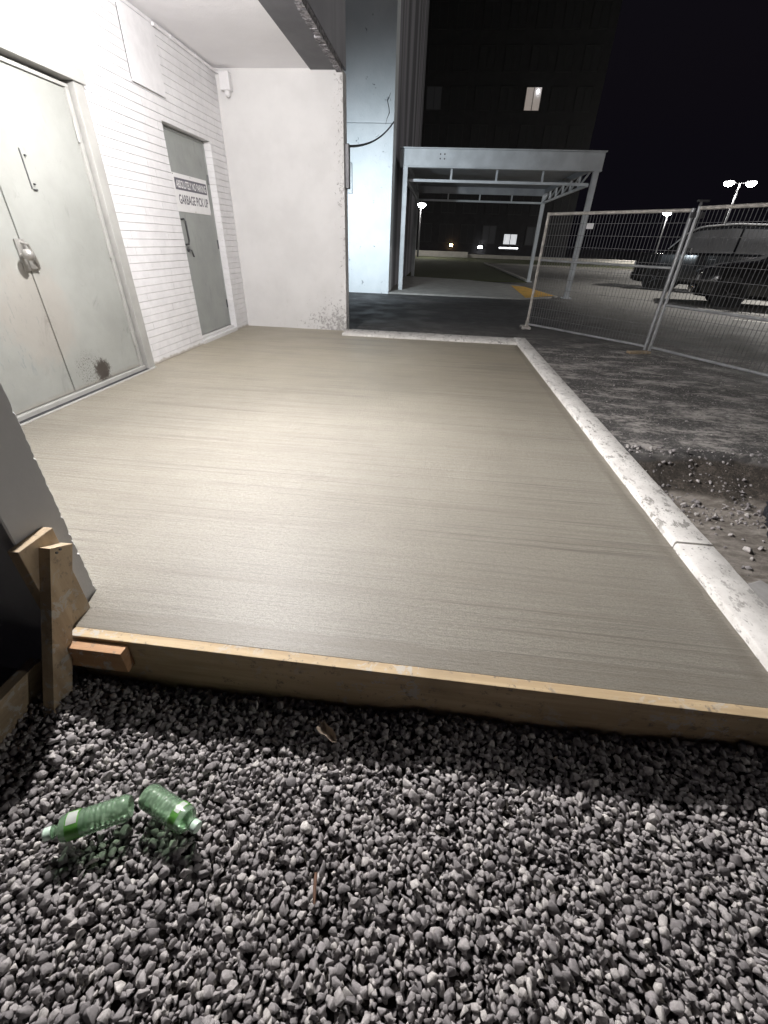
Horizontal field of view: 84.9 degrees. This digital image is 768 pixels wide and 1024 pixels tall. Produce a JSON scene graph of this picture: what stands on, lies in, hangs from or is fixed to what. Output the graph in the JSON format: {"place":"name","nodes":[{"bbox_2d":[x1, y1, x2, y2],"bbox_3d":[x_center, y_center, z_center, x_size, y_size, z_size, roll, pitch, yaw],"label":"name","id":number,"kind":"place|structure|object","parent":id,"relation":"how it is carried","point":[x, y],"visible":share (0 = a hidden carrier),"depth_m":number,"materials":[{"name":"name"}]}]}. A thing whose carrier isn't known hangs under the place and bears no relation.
{"place":"outdoors","nodes":[
{"label":"outdoors","id":0,"kind":"place"},
{"bbox_2d":[0,670,767,1023],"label":"gravel","id":1,"kind":"structure","parent":0,"point":[726,956],"depth_m":1.08,"materials":[{"name":"grey gravel"}]},
{"bbox_2d":[0,658,42,752],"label":"side board","id":2,"kind":"object","parent":1,"relation":"on","point":[21,687],"visible":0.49,"depth_m":1.34,"materials":[{"name":"brown wood"}]},
{"bbox_2d":[39,543,71,719],"bbox_3d":[-1.065,0.433,1.368,0.041,0.625,0.373,5,33,5],"label":"wood brace","id":3,"kind":"object","parent":1,"relation":"on","point":[55,568],"visible":0.92,"depth_m":1.35,"materials":[{"name":"wood"}]},
{"bbox_2d":[42,794,133,842],"bbox_3d":[-0.771,0.805,1.098,0.196,0.066,0.066,-9,20,-18],"label":"plastic bottle","id":4,"kind":"object","parent":1,"relation":"on","point":[75,824],"visible":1,"depth_m":1.10,"materials":[{"name":"green plastic"}]},
{"bbox_2d":[138,783,201,833],"bbox_3d":[-0.565,0.794,1.117,0.186,0.066,0.066,14,17,21],"label":"plastic bottle","id":5,"kind":"object","parent":1,"relation":"on","point":[194,825],"visible":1,"depth_m":1.13,"materials":[{"name":"green plastic"}]},
{"bbox_2d":[313,872,317,904],"bbox_3d":[-0.166,0.904,1.010,0.009,0.013,0.058,0,33,-3],"label":"twig","id":6,"kind":"object","parent":1,"relation":"on","point":[314,887],"visible":1,"depth_m":1.01,"materials":[{"name":"brown wood"}]},
{"bbox_2d":[316,721,336,742],"bbox_3d":[-0.184,0.688,1.324,0.036,0.067,0.100,-39,40,-24],"label":"dry leaf","id":7,"kind":"object","parent":1,"relation":"on","point":[326,730],"visible":1,"depth_m":1.32,"materials":[{"name":"brown plant"}]},
{"bbox_2d":[0,249,767,686],"bbox_3d":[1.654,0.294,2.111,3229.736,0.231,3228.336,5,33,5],"label":"ground","id":8,"kind":"structure","parent":0,"point":[446,315],"depth_m":5.22,"materials":[{"name":"grey asphalt"}]},
{"bbox_2d":[7,527,89,675],"bbox_3d":[-1.091,0.348,1.455,0.037,0.632,0.130,5,33,5],"label":"wood plank","id":9,"kind":"object","parent":8,"relation":"on","point":[24,555],"visible":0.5,"depth_m":1.30,"materials":[{"name":"brown wood"}]},
{"bbox_2d":[0,0,348,674],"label":"service building","id":10,"kind":"structure","parent":8,"relation":"on","point":[117,267],"depth_m":3.85,"materials":[{"name":"white brick"}]},
{"bbox_2d":[0,30,155,425],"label":"double door","id":11,"kind":"structure","parent":10,"relation":"in","point":[72,326],"depth_m":3.12,"materials":[{"name":"paint"}]},
{"bbox_2d":[163,125,237,343],"bbox_3d":[-2.263,-3.223,5.168,0.212,2.185,1.040,5,33,5],"label":"single door","id":12,"kind":"structure","parent":10,"relation":"in","point":[186,154],"depth_m":5.21,"materials":[{"name":"grey paint"}]},
{"bbox_2d":[171,172,210,214],"bbox_3d":[-2.229,-3.691,4.894,0.007,0.346,0.800,5,33,5],"label":"door sign","id":13,"kind":"object","parent":12,"relation":"attached to","point":[191,193],"visible":0.99,"depth_m":4.86,"materials":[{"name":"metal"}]},
{"bbox_2d":[345,143,350,188],"bbox_3d":[-0.467,-4.443,5.408,0.051,0.450,0.100,5,33,5],"label":"conduit box","id":14,"kind":"object","parent":10,"relation":"attached to","point":[347,162],"visible":1,"depth_m":5.37,"materials":[{"name":"metal"}]},
{"bbox_2d":[350,121,393,147],"bbox_3d":[-0.131,-6.915,7.614,0.028,1.387,6.256,5,33,4],"label":"cable","id":15,"kind":"object","parent":10,"relation":"attached to","point":[364,144],"visible":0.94,"depth_m":7.07,"materials":[{"name":"black rubber"}]},
{"bbox_2d":[344,0,429,293],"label":"apartment tower","id":16,"kind":"structure","parent":8,"relation":"on","point":[386,46],"depth_m":10.61,"materials":[{"name":"concrete"},{"name":"paint"},{"name":"corrugated metal"}]},
{"bbox_2d":[72,627,767,749],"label":"form board","id":17,"kind":"object","parent":8,"relation":"on","point":[267,674],"visible":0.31,"depth_m":1.36,"materials":[{"name":"brown wood"}]},
{"bbox_2d":[67,639,134,671],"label":"wood block","id":18,"kind":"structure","parent":17,"relation":"attached to","point":[102,655],"depth_m":1.40,"materials":[{"name":"brown wood"}]},
{"bbox_2d":[406,256,526,282],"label":"lawn","id":19,"kind":"structure","parent":8,"relation":"on","point":[449,268],"depth_m":22.94,"materials":[{"name":"green plant"}]},
{"bbox_2d":[417,202,425,256],"bbox_3d":[3.548,-27.582,41.202,0.751,4.480,0.751,21,37,27],"label":"lamp post","id":20,"kind":"object","parent":19,"relation":"on","point":[421,204],"visible":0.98,"depth_m":41.11,"materials":[{"name":"metal"}]},
{"bbox_2d":[389,276,557,299],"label":"footpath","id":21,"kind":"structure","parent":8,"relation":"on","point":[413,285],"depth_m":13.32,"materials":[{"name":"concrete"}]},
{"bbox_2d":[511,285,553,297],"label":"tactile paving","id":22,"kind":"structure","parent":21,"relation":"on","point":[525,292],"depth_m":13.03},
{"bbox_2d":[398,147,607,298],"bbox_3d":[3.311,-9.561,14.325,5.160,3.345,6.830,5,33,5],"label":"walkway canopy","id":23,"kind":"object","parent":8,"relation":"on","point":[500,171],"visible":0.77,"depth_m":11.46,"materials":[{"name":"metal"}]},
{"bbox_2d":[416,0,622,257],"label":"apartment block","id":24,"kind":"structure","parent":8,"relation":"on","point":[517,74],"depth_m":43.45,"materials":[{"name":"grey"}]},
{"bbox_2d":[417,223,431,241],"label":"window","id":25,"kind":"structure","parent":24,"relation":"in","point":[425,228],"depth_m":50.60,"materials":[{"name":"black glass"}]},
{"bbox_2d":[419,193,434,212],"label":"window","id":26,"kind":"structure","parent":24,"relation":"in","point":[429,206],"depth_m":49.04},
{"bbox_2d":[423,123,439,146],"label":"window","id":27,"kind":"structure","parent":24,"relation":"in","point":[431,131],"depth_m":45.84,"materials":[{"name":"black glass"}]},
{"bbox_2d":[425,85,442,110],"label":"window","id":28,"kind":"structure","parent":24,"relation":"in","point":[433,94],"depth_m":44.25,"materials":[{"name":"grey glass"}]},
{"bbox_2d":[428,45,445,71],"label":"window","id":29,"kind":"structure","parent":24,"relation":"in","point":[436,62],"depth_m":42.66,"materials":[{"name":"black glass"}]},
{"bbox_2d":[430,0,448,29],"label":"window","id":30,"kind":"structure","parent":24,"relation":"in","point":[440,9],"depth_m":41.06,"materials":[{"name":"black glass"}]},
{"bbox_2d":[438,223,453,242],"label":"window","id":31,"kind":"structure","parent":24,"relation":"in","point":[445,230],"depth_m":50.44,"materials":[{"name":"black glass"}]},
{"bbox_2d":[441,194,456,212],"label":"window","id":32,"kind":"structure","parent":24,"relation":"in","point":[446,207],"depth_m":48.93,"materials":[{"name":"black glass"}]},
{"bbox_2d":[446,124,463,146],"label":"window","id":33,"kind":"structure","parent":24,"relation":"in","point":[455,131],"depth_m":45.64,"materials":[{"name":"black glass"}]},
{"bbox_2d":[449,86,467,110],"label":"window","id":34,"kind":"structure","parent":24,"relation":"in","point":[457,99],"depth_m":44.05,"materials":[{"name":"black glass"}]},
{"bbox_2d":[453,45,471,71],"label":"window","id":35,"kind":"structure","parent":24,"relation":"in","point":[462,53],"depth_m":42.46,"materials":[{"name":"black glass"}]},
{"bbox_2d":[456,0,475,29],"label":"window","id":36,"kind":"structure","parent":24,"relation":"in","point":[466,8],"depth_m":40.86,"materials":[{"name":"black glass"}]},
{"bbox_2d":[459,224,474,243],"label":"window","id":37,"kind":"structure","parent":24,"relation":"in","point":[467,232],"depth_m":50.22,"materials":[{"name":"black glass"}]},
{"bbox_2d":[463,194,478,213],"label":"window","id":38,"kind":"structure","parent":24,"relation":"in","point":[468,207],"depth_m":48.71,"materials":[{"name":"black glass"}]},
{"bbox_2d":[470,124,487,147],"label":"window","id":39,"kind":"structure","parent":24,"relation":"in","point":[479,131],"depth_m":45.44,"materials":[{"name":"black glass"}]},
{"bbox_2d":[474,86,492,110],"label":"window","id":40,"kind":"structure","parent":24,"relation":"in","point":[483,94],"depth_m":43.84,"materials":[{"name":"black glass"}]},
{"bbox_2d":[478,45,497,71],"bbox_3d":[10.425,-45.630,42.256,1.660,1.910,0.058,5,33,5],"label":"window","id":41,"kind":"structure","parent":24,"relation":"in","point":[487,58],"depth_m":42.26,"materials":[{"name":"black glass"}]},
{"bbox_2d":[481,225,496,244],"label":"window","id":42,"kind":"structure","parent":24,"relation":"in","point":[489,231],"depth_m":50.01,"materials":[{"name":"grey glass"}]},
{"bbox_2d":[482,0,502,29],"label":"window","id":43,"kind":"structure","parent":24,"relation":"in","point":[493,8],"depth_m":40.65,"materials":[{"name":"black glass"}]},
{"bbox_2d":[485,195,501,214],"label":"window","id":44,"kind":"structure","parent":24,"relation":"in","point":[491,208],"depth_m":48.50,"materials":[{"name":"black glass"}]},
{"bbox_2d":[493,124,511,147],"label":"window","id":45,"kind":"structure","parent":24,"relation":"in","point":[503,132],"depth_m":45.23,"materials":[{"name":"black glass"}]},
{"bbox_2d":[498,246,517,250],"bbox_3d":[14.928,-31.660,50.471,2.320,0.340,0.195,5,33,5],"label":"wall lamp","id":46,"kind":"object","parent":24,"relation":"attached to","point":[507,248],"visible":1,"depth_m":50.44,"materials":[{"name":"metal"}]},
{"bbox_2d":[498,86,517,111],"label":"window","id":47,"kind":"structure","parent":24,"relation":"in","point":[508,94],"depth_m":43.63,"materials":[{"name":"black glass"}]},
{"bbox_2d":[502,233,517,244],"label":"window","id":48,"kind":"structure","parent":24,"relation":"in","point":[508,239],"depth_m":50.03,"materials":[{"name":"white glass"}]},
{"bbox_2d":[503,45,523,71],"bbox_3d":[12.957,-45.405,42.053,1.660,1.910,0.058,5,33,5],"label":"window","id":49,"kind":"structure","parent":24,"relation":"in","point":[513,56],"depth_m":42.04,"materials":[{"name":"black glass"}]},
{"bbox_2d":[507,195,524,214],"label":"window","id":50,"kind":"structure","parent":24,"relation":"in","point":[513,209],"depth_m":48.31,"materials":[{"name":"black glass"}]},
{"bbox_2d":[509,0,529,28],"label":"window","id":51,"kind":"structure","parent":24,"relation":"in","point":[520,8],"depth_m":40.44,"materials":[{"name":"black glass"}]},
{"bbox_2d":[517,125,536,148],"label":"window","id":52,"kind":"structure","parent":24,"relation":"in","point":[527,132],"depth_m":45.04,"materials":[{"name":"black glass"}]},
{"bbox_2d":[524,226,541,245],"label":"window","id":53,"kind":"structure","parent":24,"relation":"in","point":[530,232],"depth_m":49.64,"materials":[{"name":"grey glass"}]},
{"bbox_2d":[523,86,542,111],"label":"window","id":54,"kind":"structure","parent":24,"relation":"in","point":[532,101],"depth_m":43.44,"materials":[{"name":"white glass"}]},
{"bbox_2d":[529,196,546,215],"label":"window","id":55,"kind":"structure","parent":24,"relation":"in","point":[535,208],"depth_m":48.12,"materials":[{"name":"black glass"}]},
{"bbox_2d":[529,45,549,71],"bbox_3d":[15.488,-45.180,41.849,1.660,1.910,0.058,5,33,5],"label":"window","id":56,"kind":"structure","parent":24,"relation":"in","point":[540,53],"depth_m":41.84,"materials":[{"name":"black glass"}]},
{"bbox_2d":[536,0,557,28],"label":"window","id":57,"kind":"structure","parent":24,"relation":"in","point":[547,8],"depth_m":40.24,"materials":[{"name":"black glass"}]},
{"bbox_2d":[541,125,560,148],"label":"window","id":58,"kind":"structure","parent":24,"relation":"in","point":[551,135],"depth_m":44.82,"materials":[{"name":"black glass"}]},
{"bbox_2d":[546,227,563,246],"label":"window","id":59,"kind":"structure","parent":24,"relation":"in","point":[553,228],"depth_m":49.42,"materials":[{"name":"black glass"}]},
{"bbox_2d":[548,86,568,111],"bbox_3d":[17.928,-42.475,43.241,1.660,1.910,0.058,5,33,5],"label":"window","id":60,"kind":"structure","parent":24,"relation":"in","point":[558,97],"depth_m":43.22,"materials":[{"name":"black glass"}]},
{"bbox_2d":[553,196,570,216],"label":"window","id":61,"kind":"structure","parent":24,"relation":"in","point":[561,204],"depth_m":47.76,"materials":[{"name":"black glass"}]},
{"bbox_2d":[555,45,576,71],"bbox_3d":[18.020,-44.954,41.646,1.660,1.910,0.058,5,33,5],"label":"window","id":62,"kind":"structure","parent":24,"relation":"in","point":[566,53],"depth_m":41.64,"materials":[{"name":"black glass"}]},
{"bbox_2d":[562,0,585,28],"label":"window","id":63,"kind":"structure","parent":24,"relation":"in","point":[574,8],"depth_m":40.04,"materials":[{"name":"black glass"}]},
{"bbox_2d":[565,126,585,149],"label":"window","id":64,"kind":"structure","parent":24,"relation":"in","point":[576,134],"depth_m":44.63,"materials":[{"name":"black glass"}]},
{"bbox_2d":[573,87,594,111],"bbox_3d":[20.460,-42.250,43.038,1.660,1.910,0.058,5,33,5],"label":"window","id":65,"kind":"structure","parent":24,"relation":"in","point":[584,95],"depth_m":43.03,"materials":[{"name":"black glass"}]},
{"bbox_2d":[581,45,603,71],"bbox_3d":[20.552,-44.729,41.442,1.660,1.910,0.058,5,33,5],"label":"window","id":66,"kind":"structure","parent":24,"relation":"in","point":[593,53],"depth_m":41.42,"materials":[{"name":"black glass"}]},
{"bbox_2d":[590,0,613,28],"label":"window","id":67,"kind":"structure","parent":24,"relation":"in","point":[602,10],"depth_m":39.85,"materials":[{"name":"black glass"}]},
{"bbox_2d":[415,250,634,263],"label":"retaining wall","id":68,"kind":"structure","parent":8,"relation":"on","point":[444,254],"depth_m":46.92,"materials":[{"name":"grey concrete"}]},
{"bbox_2d":[467,258,633,268],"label":"verge","id":69,"kind":"structure","parent":8,"relation":"on","point":[489,260],"depth_m":38.37,"materials":[{"name":"green plant"}]},
{"bbox_2d":[654,213,670,253],"bbox_3d":[28.409,-28.232,43.420,0.760,4.730,0.777,5,33,5],"label":"lamp post","id":70,"kind":"object","parent":69,"relation":"on","point":[665,214],"visible":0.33,"depth_m":43.12,"materials":[{"name":"metal"}]},
{"bbox_2d":[724,180,757,223],"bbox_3d":[30.490,-25.608,37.753,2.466,6.580,0.755,9,33,10],"label":"lamp post","id":71,"kind":"object","parent":69,"relation":"on","point":[750,183],"visible":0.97,"depth_m":36.04,"materials":[{"name":"metal"}]},
{"bbox_2d":[342,329,767,671],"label":"concrete kerb","id":72,"kind":"structure","parent":8,"relation":"on","point":[740,603],"depth_m":2.13,"materials":[{"name":"grey concrete"}]},
{"bbox_2d":[484,262,631,280],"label":"lot kerb","id":73,"kind":"structure","parent":8,"relation":"on","point":[514,275],"depth_m":31.59,"materials":[{"name":"grey concrete"}]},
{"bbox_2d":[520,208,695,349],"bbox_3d":[3.113,-3.560,6.415,0.289,1.700,2.307,-18,38,-28],"label":"fence panel","id":74,"kind":"object","parent":8,"relation":"on","point":[669,276],"visible":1,"depth_m":6.20,"materials":[{"name":"metal"}]},
{"bbox_2d":[626,350,650,353],"bbox_3d":[3.636,-2.282,5.999,0.320,0.030,0.090,-3,33,-7],"label":"wood shim","id":75,"kind":"object","parent":8,"relation":"on","point":[637,352],"visible":1,"depth_m":5.97,"materials":[{"name":"brown wood"}]},
{"bbox_2d":[538,348,767,575],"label":"rubble","id":76,"kind":"object","parent":8,"relation":"on","point":[759,513],"visible":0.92,"depth_m":3.02,"materials":[{"name":"stone"}]},
{"bbox_2d":[629,223,767,289],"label":"people carrier","id":77,"kind":"object","parent":8,"relation":"on","point":[711,254],"visible":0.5,"depth_m":14.69,"materials":[{"name":"black paint"}]},
{"bbox_2d":[688,228,742,253],"bbox_3d":[11.383,-9.375,14.537,1.430,0.735,0.200,29,42,35],"label":"window","id":78,"kind":"structure","parent":77,"relation":"in","point":[712,232],"depth_m":14.49,"materials":[{"name":"black glass"}]},
{"bbox_2d":[736,229,767,254],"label":"window","id":79,"kind":"structure","parent":77,"relation":"in","point":[765,231],"depth_m":13.84,"materials":[{"name":"black glass"}]},
{"bbox_2d":[647,199,767,376],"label":"fence panel","id":80,"kind":"object","parent":8,"relation":"on","point":[697,214],"visible":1,"depth_m":5.17,"materials":[{"name":"metal"}]},
{"bbox_2d":[687,254,767,307],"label":"sedan car","id":81,"kind":"object","parent":8,"relation":"on","point":[760,275],"visible":0.84,"depth_m":11.34,"materials":[{"name":"black paint"}]},
{"bbox_2d":[748,580,767,605],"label":"stone block","id":82,"kind":"object","parent":8,"relation":"on","point":[759,588],"depth_m":2.04,"materials":[{"name":"concrete"}]},
{"bbox_2d":[763,502,767,537],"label":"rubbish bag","id":83,"kind":"object","parent":8,"relation":"on","point":[765,512],"visible":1,"depth_m":2.49,"materials":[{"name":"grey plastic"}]},
{"bbox_2d":[21,325,767,707],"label":"pavement","id":84,"kind":"structure","parent":0,"point":[461,507],"depth_m":2.06,"materials":[{"name":"concrete"}]},
{"bbox_2d":[567,0,767,252],"label":"sky","id":85,"kind":"structure","parent":0,"point":[682,113],"materials":[{"name":"black"}]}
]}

